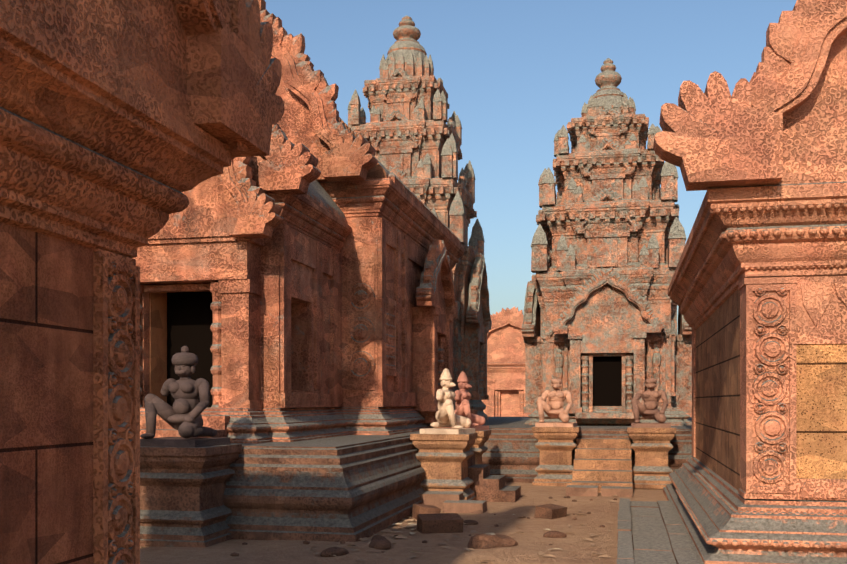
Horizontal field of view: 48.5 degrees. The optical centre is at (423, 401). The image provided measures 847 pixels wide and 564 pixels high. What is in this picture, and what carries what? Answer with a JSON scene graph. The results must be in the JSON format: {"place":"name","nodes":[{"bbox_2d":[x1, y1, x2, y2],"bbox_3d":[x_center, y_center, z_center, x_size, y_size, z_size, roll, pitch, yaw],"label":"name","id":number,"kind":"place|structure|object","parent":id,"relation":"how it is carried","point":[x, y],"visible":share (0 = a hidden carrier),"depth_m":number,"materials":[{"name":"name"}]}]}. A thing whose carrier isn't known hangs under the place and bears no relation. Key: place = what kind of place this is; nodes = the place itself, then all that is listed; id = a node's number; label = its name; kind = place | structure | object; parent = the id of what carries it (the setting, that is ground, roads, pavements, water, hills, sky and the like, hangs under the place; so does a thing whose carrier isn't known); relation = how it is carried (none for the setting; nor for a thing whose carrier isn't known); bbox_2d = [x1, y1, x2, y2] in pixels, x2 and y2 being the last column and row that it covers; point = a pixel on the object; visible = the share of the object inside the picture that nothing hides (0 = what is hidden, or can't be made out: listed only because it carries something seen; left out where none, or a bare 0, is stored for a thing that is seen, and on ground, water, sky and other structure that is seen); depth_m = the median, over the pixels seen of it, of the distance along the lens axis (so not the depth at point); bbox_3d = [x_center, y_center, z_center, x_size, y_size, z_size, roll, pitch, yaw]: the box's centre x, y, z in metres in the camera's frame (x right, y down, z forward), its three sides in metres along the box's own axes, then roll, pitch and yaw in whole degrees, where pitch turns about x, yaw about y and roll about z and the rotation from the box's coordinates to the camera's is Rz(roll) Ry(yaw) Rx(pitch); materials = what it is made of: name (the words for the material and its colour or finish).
{"place":"outdoors","nodes":[
{"label":"outdoors","id":0,"kind":"place"},
{"bbox_2d":[0,222,92,563],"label":"wall","id":1,"kind":"structure","parent":0,"point":[46,399],"depth_m":5.28,"materials":[{"name":"brown stone"}]},
{"bbox_2d":[140,482,666,563],"bbox_3d":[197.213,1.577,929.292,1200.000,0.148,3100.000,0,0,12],"label":"ground","id":2,"kind":"structure","parent":0,"point":[575,547],"depth_m":10.51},
{"bbox_2d":[0,0,284,563],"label":"temple building","id":3,"kind":"structure","parent":2,"relation":"on","point":[124,124],"depth_m":5.74,"materials":[{"name":"brown stone"}]},
{"bbox_2d":[140,444,241,546],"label":"mandapa pedestals","id":4,"kind":"object","parent":2,"relation":"on","point":[182,489],"visible":0.38,"depth_m":10.45,"materials":[{"name":"stone"}]},
{"bbox_2d":[140,346,229,446],"bbox_3d":[-2.770,-0.069,10.835,0.803,1.150,0.809,0,0,20],"label":"guardian statue","id":5,"kind":"object","parent":4,"relation":"on","point":[183,416],"visible":1,"depth_m":10.74,"materials":[{"name":"grey stone"}]},
{"bbox_2d":[230,496,616,556],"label":"rocks","id":6,"kind":"object","parent":2,"relation":"on","point":[430,518],"visible":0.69,"depth_m":11.62,"materials":[{"name":"brown stone"}]},
{"bbox_2d":[223,417,692,541],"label":"platform","id":7,"kind":"structure","parent":2,"relation":"on","point":[350,488],"depth_m":11.29,"materials":[{"name":"stone"}]},
{"bbox_2d":[133,0,476,442],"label":"temple building","id":8,"kind":"structure","parent":7,"relation":"on","point":[314,257],"depth_m":14.32,"materials":[{"name":"brown stone"}]},
{"bbox_2d":[140,283,209,415],"bbox_3d":[-3.096,-0.724,13.349,1.600,1.920,2.180,0,0,12],"label":"door frame","id":9,"kind":"object","parent":8,"relation":"attached to","point":[157,340],"visible":0.06,"depth_m":13.22,"materials":[{"name":"brown stone"}]},
{"bbox_2d":[167,291,212,407],"bbox_3d":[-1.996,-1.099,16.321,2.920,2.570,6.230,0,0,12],"label":"doorway","id":10,"kind":"structure","parent":8,"relation":"attached to","point":[189,319],"depth_m":13.41,"materials":[{"name":"black"}]},
{"bbox_2d":[339,117,389,178],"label":"roof","id":11,"kind":"structure","parent":8,"relation":"attached to","point":[379,170],"depth_m":15.24,"materials":[{"name":"stone"}]},
{"bbox_2d":[306,495,616,563],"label":"dry leaves","id":12,"kind":"object","parent":2,"relation":"on","point":[471,531],"visible":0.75,"depth_m":11.10,"materials":[{"name":"brown plant"}]},
{"bbox_2d":[367,514,559,552],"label":"pale dry leaves","id":13,"kind":"object","parent":2,"relation":"on","point":[453,533],"visible":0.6,"depth_m":11.51,"materials":[{"name":"beige plant"}]},
{"bbox_2d":[410,426,675,499],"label":"statue pedestals","id":14,"kind":"object","parent":2,"relation":"on","point":[444,458],"depth_m":17.43,"materials":[{"name":"stone"}]},
{"bbox_2d":[420,369,474,433],"bbox_3d":[0.384,-0.009,14.972,0.735,1.030,0.730,0,0,24],"label":"guardian statue","id":15,"kind":"object","parent":14,"relation":"on","point":[446,416],"visible":1,"depth_m":14.85,"materials":[{"name":"beige stone"}]},
{"bbox_2d":[439,372,488,430],"bbox_3d":[0.716,-0.009,16.537,0.735,1.030,0.730,0,0,24],"label":"guardian statue","id":16,"kind":"object","parent":14,"relation":"on","point":[462,399],"visible":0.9,"depth_m":16.43,"materials":[{"name":"stone"}]},
{"bbox_2d":[535,379,576,426],"bbox_3d":[2.575,0.024,18.221,0.764,0.925,0.711,0,0,12],"label":"guardian statue","id":17,"kind":"object","parent":14,"relation":"on","point":[556,398],"visible":1,"depth_m":18.13,"materials":[{"name":"beige stone"}]},
{"bbox_2d":[631,378,670,427],"bbox_3d":[4.316,0.024,17.853,0.746,0.925,0.721,0,0,12],"label":"guardian statue","id":18,"kind":"object","parent":14,"relation":"on","point":[649,409],"visible":1,"depth_m":17.76,"materials":[{"name":"brown stone"}]},
{"bbox_2d":[419,485,699,563],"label":"paving stones","id":19,"kind":"object","parent":2,"relation":"on","point":[654,532],"visible":0.88,"depth_m":11.83,"materials":[{"name":"stone"}]},
{"bbox_2d":[482,307,691,416],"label":"background building","id":20,"kind":"structure","parent":2,"relation":"on","point":[505,367],"depth_m":44.88,"materials":[{"name":"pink stone"}]},
{"bbox_2d":[653,0,846,499],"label":"temple building","id":21,"kind":"structure","parent":2,"relation":"on","point":[772,133],"depth_m":8.89,"materials":[{"name":"brown stone"}]},
{"bbox_2d":[675,203,846,548],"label":"library bead mouldings","id":22,"kind":"object","parent":21,"relation":"attached to","point":[752,233],"visible":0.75,"depth_m":9.02,"materials":[{"name":"brown stone"}]},
{"bbox_2d":[796,344,846,478],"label":"wall panel","id":23,"kind":"object","parent":21,"relation":"attached to","point":[821,411],"depth_m":9.08,"materials":[{"name":"stone"}]},
{"bbox_2d":[663,457,846,563],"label":"base molding","id":24,"kind":"structure","parent":2,"relation":"on","point":[718,519],"depth_m":9.01,"materials":[{"name":"stone"}]},
{"bbox_2d":[348,15,491,419],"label":"central tower","id":25,"kind":"structure","parent":0,"point":[410,136],"depth_m":25.03,"materials":[{"name":"brown stone"}]},
{"bbox_2d":[265,0,796,331],"label":"sky","id":26,"kind":"structure","parent":0,"point":[513,73],"materials":[{"name":"blue"}]},
{"bbox_2d":[522,58,691,425],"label":"tower","id":27,"kind":"structure","parent":0,"point":[608,242],"depth_m":21.35,"materials":[{"name":"brown stone"}]},
{"bbox_2d":[593,356,621,405],"bbox_3d":[4.150,-0.394,21.253,0.680,1.280,0.072,0,0,12],"label":"doorway","id":28,"kind":"structure","parent":27,"relation":"attached to","point":[607,380],"depth_m":21.22,"materials":[{"name":"black"}]},
{"bbox_2d":[696,289,802,489],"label":"wall","id":29,"kind":"structure","parent":0,"point":[718,391],"depth_m":11.87,"materials":[{"name":"brown stone"}]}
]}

